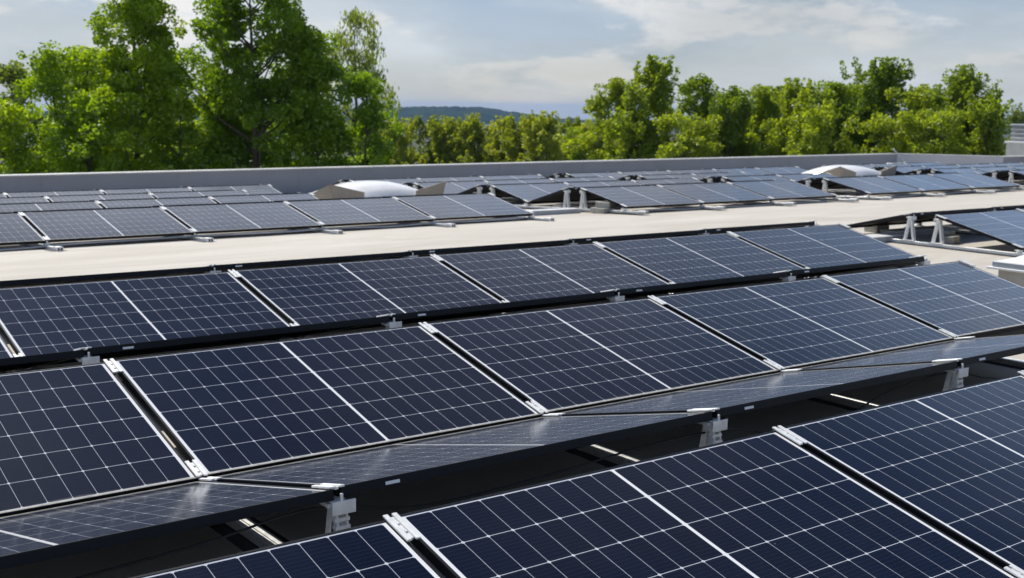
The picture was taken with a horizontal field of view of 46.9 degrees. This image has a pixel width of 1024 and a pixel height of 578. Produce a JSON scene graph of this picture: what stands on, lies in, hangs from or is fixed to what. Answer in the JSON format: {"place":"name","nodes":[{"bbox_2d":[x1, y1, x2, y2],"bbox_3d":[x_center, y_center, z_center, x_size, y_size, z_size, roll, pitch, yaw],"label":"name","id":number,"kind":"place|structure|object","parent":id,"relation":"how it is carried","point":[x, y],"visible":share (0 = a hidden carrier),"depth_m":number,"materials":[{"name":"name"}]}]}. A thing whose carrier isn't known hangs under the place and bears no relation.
{"place":"outdoors","nodes":[
{"label":"outdoors","id":0,"kind":"place"},
{"bbox_2d":[0,117,1009,167],"bbox_3d":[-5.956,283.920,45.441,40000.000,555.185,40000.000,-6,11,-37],"label":"ground","id":1,"kind":"structure","parent":0,"point":[672,132],"depth_m":533.28,"materials":[{"name":"green plant"}]},
{"bbox_2d":[0,59,44,173],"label":"tree","id":2,"kind":"object","parent":1,"relation":"on","point":[10,73],"visible":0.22,"depth_m":44.96,"materials":[{"name":"green plant"}]},
{"bbox_2d":[0,99,46,174],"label":"tree","id":3,"kind":"object","parent":1,"relation":"on","point":[10,113],"visible":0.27,"depth_m":37.95,"materials":[{"name":"green plant"}]},
{"bbox_2d":[0,40,107,173],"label":"tree","id":4,"kind":"object","parent":1,"relation":"on","point":[53,62],"visible":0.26,"depth_m":38.09,"materials":[{"name":"green plant"}]},
{"bbox_2d":[28,44,141,161],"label":"tree","id":5,"kind":"object","parent":1,"relation":"on","point":[79,83],"visible":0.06,"depth_m":43.15,"materials":[{"name":"green plant"}]},
{"bbox_2d":[42,87,129,172],"bbox_3d":[-13.164,-1.211,37.917,3.316,10.374,3.458,1,9,2],"label":"tree","id":6,"kind":"object","parent":1,"relation":"on","point":[85,141],"visible":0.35,"depth_m":36.67,"materials":[{"name":"green plant"}]},
{"bbox_2d":[57,0,198,171],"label":"tree","id":7,"kind":"object","parent":1,"relation":"on","point":[141,19],"visible":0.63,"depth_m":38.25,"materials":[{"name":"green plant"}]},
{"bbox_2d":[134,86,210,170],"bbox_3d":[-11.092,-1.532,39.696,3.760,10.530,3.511,-6,11,-37],"label":"tree","id":8,"kind":"object","parent":1,"relation":"on","point":[152,160],"visible":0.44,"depth_m":38.80,"materials":[{"name":"green plant"}]},
{"bbox_2d":[150,0,352,170],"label":"tree","id":9,"kind":"object","parent":1,"relation":"on","point":[252,94],"visible":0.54,"depth_m":39.31,"materials":[{"name":"green plant"}]},
{"bbox_2d":[266,24,371,167],"bbox_3d":[-6.725,-2.641,40.465,4.253,12.604,3.393,0,9,-3],"label":"tree","id":10,"kind":"object","parent":1,"relation":"on","point":[306,67],"visible":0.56,"depth_m":39.27,"materials":[{"name":"green plant"}]},
{"bbox_2d":[312,70,404,166],"bbox_3d":[-5.109,-1.799,40.079,3.176,11.113,2.770,2,9,8],"label":"tree","id":11,"kind":"object","parent":1,"relation":"on","point":[362,86],"visible":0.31,"depth_m":39.07,"materials":[{"name":"green plant"}]},
{"bbox_2d":[319,6,401,165],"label":"tree","id":12,"kind":"object","parent":1,"relation":"on","point":[355,18],"visible":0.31,"depth_m":59.89,"materials":[{"name":"green plant"}]},
{"bbox_2d":[383,117,416,164],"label":"tree","id":13,"kind":"object","parent":1,"relation":"on","point":[400,143],"visible":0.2,"depth_m":80.28,"materials":[{"name":"green plant"}]},
{"bbox_2d":[404,114,456,164],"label":"tree","id":14,"kind":"object","parent":1,"relation":"on","point":[422,130],"visible":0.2,"depth_m":91.81,"materials":[{"name":"green plant"}]},
{"bbox_2d":[426,116,485,163],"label":"tree","id":15,"kind":"object","parent":1,"relation":"on","point":[438,144],"visible":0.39,"depth_m":89.53,"materials":[{"name":"green plant"}]},
{"bbox_2d":[433,112,492,163],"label":"tree","id":16,"kind":"object","parent":1,"relation":"on","point":[473,127],"visible":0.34,"depth_m":87.98,"materials":[{"name":"green plant"}]},
{"bbox_2d":[482,115,526,162],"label":"tree","id":17,"kind":"object","parent":1,"relation":"on","point":[496,154],"visible":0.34,"depth_m":85.97,"materials":[{"name":"green plant"}]},
{"bbox_2d":[0,153,1023,577],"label":"building","id":18,"kind":"structure","parent":1,"relation":"on","point":[118,257],"depth_m":13.68,"materials":[{"name":"beige concrete"}]},
{"bbox_2d":[10,211,66,251],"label":"mounting rack","id":19,"kind":"object","parent":18,"relation":"on","point":[53,248],"visible":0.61,"depth_m":13.41,"materials":[{"name":"metal"}]},
{"bbox_2d":[23,207,193,241],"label":"solar panel","id":20,"kind":"object","parent":19,"relation":"on","point":[77,225],"visible":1,"depth_m":14.28,"materials":[{"name":"blue glass"}]},
{"bbox_2d":[17,347,207,480],"bbox_3d":[-2.018,0.492,5.732,0.180,0.380,2.792,-6,11,-37],"label":"mounting rack","id":21,"kind":"object","parent":18,"relation":"on","point":[196,468],"visible":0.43,"depth_m":5.52,"materials":[{"name":"metal"}]},
{"bbox_2d":[0,350,83,370],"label":"solar panel","id":22,"kind":"object","parent":21,"relation":"on","point":[14,363],"visible":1,"depth_m":5.74,"materials":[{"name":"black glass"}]},
{"bbox_2d":[40,316,389,365],"bbox_3d":[-1.732,0.300,6.792,1.722,0.035,1.135,-6,-3,-37],"label":"solar panel","id":23,"kind":"object","parent":21,"relation":"on","point":[121,350],"visible":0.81,"depth_m":6.60,"materials":[{"name":"black glass"}]},
{"bbox_2d":[115,325,541,480],"bbox_3d":[-0.874,0.489,5.665,1.722,0.035,1.134,-6,25,-37],"label":"solar panel","id":24,"kind":"object","parent":21,"relation":"on","point":[214,412],"visible":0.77,"depth_m":5.56,"materials":[{"name":"blue glass"}]},
{"bbox_2d":[150,205,216,241],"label":"mounting rack","id":25,"kind":"object","parent":18,"relation":"on","point":[201,239],"visible":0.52,"depth_m":14.38,"materials":[{"name":"metal"}]},
{"bbox_2d":[165,202,321,233],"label":"solar panel","id":26,"kind":"object","parent":25,"relation":"on","point":[209,219],"visible":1,"depth_m":15.32,"materials":[{"name":"blue glass"}]},
{"bbox_2d":[204,264,300,341],"bbox_3d":[-2.164,0.021,8.768,0.180,0.380,2.792,-6,11,-37],"label":"mounting rack","id":27,"kind":"object","parent":18,"relation":"on","point":[233,272],"visible":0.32,"depth_m":8.52,"materials":[{"name":"metal"}]},
{"bbox_2d":[0,266,210,287],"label":"solar panel","id":28,"kind":"object","parent":27,"relation":"on","point":[93,278],"visible":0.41,"depth_m":8.47,"materials":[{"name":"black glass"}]},
{"bbox_2d":[0,272,290,365],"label":"solar panel","id":29,"kind":"object","parent":27,"relation":"on","point":[44,319],"visible":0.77,"depth_m":7.64,"materials":[{"name":"blue glass"}]},
{"bbox_2d":[202,251,409,273],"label":"solar panel","id":30,"kind":"object","parent":27,"relation":"on","point":[286,263],"visible":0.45,"depth_m":9.45,"materials":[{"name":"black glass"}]},
{"bbox_2d":[235,256,506,333],"bbox_3d":[-1.020,0.019,8.702,1.722,0.035,1.134,-6,25,-37],"label":"solar panel","id":31,"kind":"object","parent":27,"relation":"on","point":[316,293],"visible":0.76,"depth_m":8.67,"materials":[{"name":"blue glass"}]},
{"bbox_2d":[0,217,524,250],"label":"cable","id":32,"kind":"object","parent":18,"relation":"on","point":[251,233],"visible":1,"depth_m":14.79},
{"bbox_2d":[198,476,420,551],"bbox_3d":[-0.483,0.841,3.729,0.180,0.380,2.792,-6,11,-37],"label":"mounting rack","id":33,"kind":"object","parent":18,"relation":"on","point":[340,508],"visible":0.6,"depth_m":3.90,"materials":[{"name":"metal"}]},
{"bbox_2d":[0,481,333,569],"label":"solar panel","id":34,"kind":"object","parent":33,"relation":"on","point":[47,534],"visible":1,"depth_m":3.74,"materials":[{"name":"blue glass"}]},
{"bbox_2d":[130,520,443,577],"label":"solar panel","id":35,"kind":"object","parent":33,"relation":"on","point":[382,549],"visible":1,"depth_m":3.30,"materials":[{"name":"blue glass"}]},
{"bbox_2d":[75,372,999,577],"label":"cable","id":36,"kind":"object","parent":33,"relation":"attached to","point":[310,509],"visible":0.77,"depth_m":4.17,"materials":[{"name":"black rubber"}]},
{"bbox_2d":[399,430,1017,577],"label":"solar panel","id":37,"kind":"object","parent":33,"relation":"on","point":[773,504],"visible":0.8,"depth_m":3.80,"materials":[{"name":"blue glass"}]},
{"bbox_2d":[312,181,445,198],"bbox_3d":[-2.707,-1.741,21.860,2.470,0.532,1.746,-6,10,-37],"label":"skylight","id":38,"kind":"object","parent":18,"relation":"on","point":[358,189],"visible":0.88,"depth_m":21.33,"materials":[{"name":"white paint"}]},
{"bbox_2d":[378,196,455,227],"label":"mounting rack","id":39,"kind":"object","parent":18,"relation":"on","point":[447,225],"visible":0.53,"depth_m":16.53,"materials":[{"name":"metal"}]},
{"bbox_2d":[288,198,433,226],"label":"solar panel","id":40,"kind":"object","parent":39,"relation":"on","point":[343,212],"visible":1,"depth_m":16.36,"materials":[{"name":"blue glass"}]},
{"bbox_2d":[396,194,532,220],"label":"solar panel","id":41,"kind":"object","parent":39,"relation":"on","point":[456,207],"visible":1,"depth_m":17.40,"materials":[{"name":"blue glass"}]},
{"bbox_2d":[298,313,547,416],"bbox_3d":[-0.618,0.349,6.772,0.180,0.380,2.792,-6,11,-37],"label":"mounting rack","id":42,"kind":"object","parent":18,"relation":"on","point":[537,407],"visible":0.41,"depth_m":6.58,"materials":[{"name":"metal"}]},
{"bbox_2d":[325,291,614,332],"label":"solar panel","id":43,"kind":"object","parent":42,"relation":"on","point":[438,314],"visible":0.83,"depth_m":7.66,"materials":[{"name":"black glass"}]},
{"bbox_2d":[403,250,513,316],"bbox_3d":[-0.765,-0.122,9.809,0.180,0.380,2.792,-6,11,-37],"label":"mounting rack","id":44,"kind":"object","parent":18,"relation":"on","point":[435,256],"visible":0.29,"depth_m":9.56,"materials":[{"name":"metal"}]},
{"bbox_2d":[402,240,570,257],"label":"solar panel","id":45,"kind":"object","parent":44,"relation":"on","point":[422,253],"visible":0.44,"depth_m":10.50,"materials":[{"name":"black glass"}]},
{"bbox_2d":[437,243,678,308],"bbox_3d":[0.379,-0.125,9.742,1.722,0.035,1.134,-6,25,-37],"label":"solar panel","id":46,"kind":"object","parent":44,"relation":"on","point":[513,275],"visible":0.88,"depth_m":9.72,"materials":[{"name":"blue glass"}]},
{"bbox_2d":[474,185,532,207],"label":"mounting rack","id":47,"kind":"object","parent":18,"relation":"on","point":[480,188],"visible":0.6,"depth_m":21.64,"materials":[{"name":"metal"}]},
{"bbox_2d":[491,183,573,202],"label":"solar panel","id":48,"kind":"object","parent":47,"relation":"on","point":[523,192],"visible":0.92,"depth_m":21.69,"materials":[{"name":"blue glass"}]},
{"bbox_2d":[565,238,681,295],"bbox_3d":[0.635,-0.265,10.850,0.180,0.380,2.792,-6,11,-37],"label":"mounting rack","id":49,"kind":"object","parent":18,"relation":"on","point":[597,243],"visible":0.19,"depth_m":10.61,"materials":[{"name":"metal"}]},
{"bbox_2d":[599,233,813,289],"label":"solar panel","id":50,"kind":"object","parent":49,"relation":"on","point":[684,259],"visible":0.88,"depth_m":10.76,"materials":[{"name":"blue glass"}]},
{"bbox_2d":[503,289,784,369],"bbox_3d":[0.781,0.205,7.813,0.180,0.380,2.792,-6,11,-37],"label":"mounting rack","id":51,"kind":"object","parent":18,"relation":"on","point":[616,298],"visible":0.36,"depth_m":7.64,"materials":[{"name":"metal"}]},
{"bbox_2d":[428,298,779,416],"bbox_3d":[0.526,0.346,6.706,1.722,0.035,1.134,-6,25,-37],"label":"solar panel","id":52,"kind":"object","parent":51,"relation":"on","point":[559,360],"visible":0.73,"depth_m":6.61,"materials":[{"name":"blue glass"}]},
{"bbox_2d":[540,272,787,307],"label":"solar panel","id":53,"kind":"object","parent":51,"relation":"on","point":[657,289],"visible":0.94,"depth_m":8.70,"materials":[{"name":"black glass"}]},
{"bbox_2d":[655,277,953,372],"bbox_3d":[1.925,0.203,7.746,1.722,0.035,1.134,-6,25,-37],"label":"solar panel","id":54,"kind":"object","parent":51,"relation":"on","point":[794,324],"visible":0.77,"depth_m":7.66,"materials":[{"name":"blue glass"}]},
{"bbox_2d":[601,184,725,209],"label":"mounting rack","id":55,"kind":"object","parent":18,"relation":"on","point":[717,207],"visible":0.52,"depth_m":19.74,"materials":[{"name":"metal"}]},
{"bbox_2d":[582,185,702,208],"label":"solar panel","id":56,"kind":"object","parent":55,"relation":"on","point":[642,196],"visible":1,"depth_m":19.53,"materials":[{"name":"blue glass"}]},
{"bbox_2d":[661,183,772,203],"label":"solar panel","id":57,"kind":"object","parent":55,"relation":"on","point":[712,193],"visible":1,"depth_m":20.59,"materials":[{"name":"blue glass"}]},
{"bbox_2d":[697,228,816,279],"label":"mounting rack","id":58,"kind":"object","parent":18,"relation":"on","point":[731,233],"visible":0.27,"depth_m":11.63,"materials":[{"name":"metal"}]},
{"bbox_2d":[732,224,925,273],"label":"solar panel","id":59,"kind":"object","parent":58,"relation":"on","point":[822,246],"visible":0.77,"depth_m":11.80,"materials":[{"name":"blue glass"}]},
{"bbox_2d":[542,408,1023,577],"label":"mounting rack","id":60,"kind":"object","parent":18,"relation":"on","point":[713,428],"visible":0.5,"depth_m":4.91,"materials":[{"name":"metal"}]},
{"bbox_2d":[215,412,712,496],"bbox_3d":[-0.197,0.648,4.790,1.722,0.035,1.135,-6,-3,-37],"label":"solar panel","id":61,"kind":"object","parent":60,"relation":"on","point":[367,470],"visible":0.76,"depth_m":4.58,"materials":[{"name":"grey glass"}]},
{"bbox_2d":[560,361,957,417],"bbox_3d":[1.203,0.505,5.830,1.722,0.035,1.135,-6,-3,-37],"label":"solar panel","id":62,"kind":"object","parent":60,"relation":"on","point":[746,395],"visible":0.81,"depth_m":5.64,"materials":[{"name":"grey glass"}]},
{"bbox_2d":[784,374,1023,570],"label":"solar panel","id":63,"kind":"object","parent":60,"relation":"on","point":[950,462],"visible":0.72,"depth_m":4.56,"materials":[{"name":"blue glass"}]},
{"bbox_2d":[670,270,958,337],"bbox_3d":[2.181,0.062,8.854,0.180,0.380,2.792,-6,11,-37],"label":"mounting rack","id":64,"kind":"object","parent":18,"relation":"on","point":[789,278],"visible":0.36,"depth_m":8.91,"materials":[{"name":"metal"}]},
{"bbox_2d":[711,257,924,287],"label":"solar panel","id":65,"kind":"object","parent":64,"relation":"on","point":[810,272],"visible":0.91,"depth_m":9.75,"materials":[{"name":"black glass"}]},
{"bbox_2d":[829,261,1023,339],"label":"solar panel","id":66,"kind":"object","parent":64,"relation":"on","point":[960,299],"visible":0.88,"depth_m":8.68,"materials":[{"name":"blue glass"}]},
{"bbox_2d":[773,179,858,201],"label":"mounting rack","id":67,"kind":"object","parent":18,"relation":"on","point":[837,199],"visible":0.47,"depth_m":21.86,"materials":[{"name":"metal"}]},
{"bbox_2d":[730,180,835,199],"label":"solar panel","id":68,"kind":"object","parent":67,"relation":"on","point":[783,190],"visible":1,"depth_m":21.63,"materials":[{"name":"blue glass"}]},
{"bbox_2d":[802,178,892,199],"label":"mounting rack","id":69,"kind":"object","parent":18,"relation":"on","point":[825,185],"visible":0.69,"depth_m":22.76,"materials":[{"name":"metal"}]},
{"bbox_2d":[824,176,923,194],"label":"solar panel","id":70,"kind":"object","parent":69,"relation":"on","point":[876,185],"visible":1,"depth_m":23.23,"materials":[{"name":"blue glass"}]},
{"bbox_2d":[801,165,897,176],"bbox_3d":[8.829,-3.057,31.556,2.470,0.532,1.746,-6,10,-37],"label":"skylight","id":71,"kind":"object","parent":18,"relation":"on","point":[844,170],"visible":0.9,"depth_m":31.14,"materials":[{"name":"white paint"}]},
{"bbox_2d":[819,176,946,195],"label":"mounting rack","id":72,"kind":"object","parent":18,"relation":"on","point":[938,194],"visible":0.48,"depth_m":23.83,"materials":[{"name":"metal"}]},
{"bbox_2d":[881,174,973,191],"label":"solar panel","id":73,"kind":"object","parent":72,"relation":"on","point":[927,183],"visible":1,"depth_m":24.30,"materials":[{"name":"blue glass"}]},
{"bbox_2d":[780,358,1023,410],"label":"mounting rack","id":74,"kind":"object","parent":18,"relation":"on","point":[953,379],"visible":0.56,"depth_m":6.35,"materials":[{"name":"metal"}]},
{"bbox_2d":[797,334,1023,370],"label":"solar panel","id":75,"kind":"object","parent":74,"relation":"on","point":[973,350],"visible":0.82,"depth_m":6.68,"materials":[{"name":"grey glass"}]},
{"bbox_2d":[887,212,1023,256],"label":"mounting rack","id":76,"kind":"object","parent":18,"relation":"on","point":[938,224],"visible":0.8,"depth_m":13.91,"materials":[{"name":"metal"}]},
{"bbox_2d":[847,208,991,227],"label":"solar panel","id":77,"kind":"object","parent":76,"relation":"on","point":[921,218],"visible":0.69,"depth_m":15.02,"materials":[{"name":"black glass"}]},
{"bbox_2d":[937,210,1023,249],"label":"solar panel","id":78,"kind":"object","parent":76,"relation":"on","point":[1005,227],"visible":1,"depth_m":13.89,"materials":[{"name":"blue glass"}]},
{"bbox_2d":[974,172,1023,189],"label":"mounting rack","id":79,"kind":"object","parent":18,"relation":"on","point":[1018,188],"visible":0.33,"depth_m":25.76,"materials":[{"name":"metal"}]},
{"bbox_2d":[931,173,1019,188],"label":"solar panel","id":80,"kind":"object","parent":79,"relation":"on","point":[977,181],"visible":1,"depth_m":25.34,"materials":[{"name":"blue glass"}]},
{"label":"mounting rack","id":81,"kind":"object","parent":18,"relation":"on","visible":0},
{"bbox_2d":[0,202,102,211],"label":"solar panel","id":82,"kind":"object","parent":81,"relation":"on","point":[47,206],"visible":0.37,"depth_m":16.82,"materials":[{"name":"blue glass"}]},
{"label":"mounting rack","id":83,"kind":"object","parent":18,"relation":"on","visible":0},
{"bbox_2d":[99,197,216,207],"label":"solar panel","id":84,"kind":"object","parent":83,"relation":"on","point":[144,202],"visible":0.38,"depth_m":17.74,"materials":[{"name":"blue glass"}]},
{"bbox_2d":[498,113,545,161],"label":"tree","id":85,"kind":"object","parent":1,"relation":"on","point":[512,141],"visible":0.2,"depth_m":83.65,"materials":[{"name":"green plant"}]},
{"bbox_2d":[515,110,565,161],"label":"tree","id":86,"kind":"object","parent":1,"relation":"on","point":[543,129],"visible":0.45,"depth_m":81.38,"materials":[{"name":"green plant"}]},
{"bbox_2d":[553,76,651,159],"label":"tree","id":87,"kind":"object","parent":1,"relation":"on","point":[599,105],"visible":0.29,"depth_m":56.85,"materials":[{"name":"green plant"}]},
{"bbox_2d":[598,106,668,159],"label":"tree","id":88,"kind":"object","parent":1,"relation":"on","point":[628,126],"visible":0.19,"depth_m":54.06,"materials":[{"name":"green plant"}]},
{"bbox_2d":[604,54,689,158],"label":"tree","id":89,"kind":"object","parent":1,"relation":"on","point":[657,90],"visible":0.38,"depth_m":55.19,"materials":[{"name":"green plant"}]},
{"bbox_2d":[648,112,724,158],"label":"tree","id":90,"kind":"object","parent":1,"relation":"on","point":[695,129],"visible":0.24,"depth_m":52.35,"materials":[{"name":"green plant"}]},
{"bbox_2d":[669,73,725,157],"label":"tree","id":91,"kind":"object","parent":1,"relation":"on","point":[701,85],"visible":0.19,"depth_m":56.25,"materials":[{"name":"green plant"}]},
{"bbox_2d":[685,85,766,157],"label":"tree","id":92,"kind":"object","parent":1,"relation":"on","point":[733,108],"visible":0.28,"depth_m":54.17,"materials":[{"name":"green plant"}]},
{"bbox_2d":[736,84,788,155],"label":"tree","id":93,"kind":"object","parent":1,"relation":"on","point":[767,109],"visible":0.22,"depth_m":57.58,"materials":[{"name":"green plant"}]},
{"bbox_2d":[759,77,838,155],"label":"tree","id":94,"kind":"object","parent":1,"relation":"on","point":[792,99],"visible":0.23,"depth_m":54.48,"materials":[{"name":"green plant"}]},
{"bbox_2d":[782,97,868,155],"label":"tree","id":95,"kind":"object","parent":1,"relation":"on","point":[819,124],"visible":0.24,"depth_m":51.32,"materials":[{"name":"green plant"}]},
{"bbox_2d":[785,80,879,154],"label":"tree","id":96,"kind":"object","parent":1,"relation":"on","point":[833,93],"visible":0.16,"depth_m":54.69,"materials":[{"name":"green plant"}]},
{"bbox_2d":[833,56,926,153],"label":"tree","id":97,"kind":"object","parent":1,"relation":"on","point":[882,75],"visible":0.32,"depth_m":54.27,"materials":[{"name":"green plant"}]},
{"bbox_2d":[843,109,924,153],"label":"tree","id":98,"kind":"object","parent":1,"relation":"on","point":[885,125],"visible":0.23,"depth_m":50.94,"materials":[{"name":"green plant"}]},
{"bbox_2d":[871,83,961,153],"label":"tree","id":99,"kind":"object","parent":1,"relation":"on","point":[915,99],"visible":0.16,"depth_m":53.01,"materials":[{"name":"green plant"}]},
{"bbox_2d":[904,108,974,154],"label":"tree","id":100,"kind":"object","parent":1,"relation":"on","point":[940,123],"visible":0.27,"depth_m":49.94,"materials":[{"name":"green plant"}]},
{"bbox_2d":[921,63,1006,155],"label":"tree","id":101,"kind":"object","parent":1,"relation":"on","point":[963,87],"visible":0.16,"depth_m":54.85,"materials":[{"name":"green plant"}]},
{"bbox_2d":[956,97,1013,155],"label":"tree","id":102,"kind":"object","parent":1,"relation":"on","point":[988,120],"visible":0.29,"depth_m":51.40,"materials":[{"name":"green plant"}]},
{"bbox_2d":[0,0,1023,119],"label":"sky","id":103,"kind":"structure","parent":0,"point":[521,56],"materials":[{"name":"white"}]},
{"bbox_2d":[31,106,1014,134],"bbox_3d":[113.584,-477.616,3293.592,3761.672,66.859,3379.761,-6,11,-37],"label":"hills","id":104,"kind":"structure","parent":0,"point":[487,115],"depth_m":2851.26,"materials":[{"name":"blue"}]},
{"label":"mounting rack","id":105,"kind":"object","parent":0,"visible":0},
{"bbox_2d":[0,213,45,245],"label":"solar panel","id":106,"kind":"object","parent":105,"relation":"on","point":[17,229],"visible":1,"depth_m":13.55,"materials":[{"name":"blue glass"}]},
{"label":"mounting rack","id":107,"kind":"object","parent":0,"visible":0},
{"bbox_2d":[0,362,197,516],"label":"solar panel","id":108,"kind":"object","parent":107,"relation":"on","point":[69,435],"visible":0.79,"depth_m":4.83,"materials":[{"name":"blue glass"}]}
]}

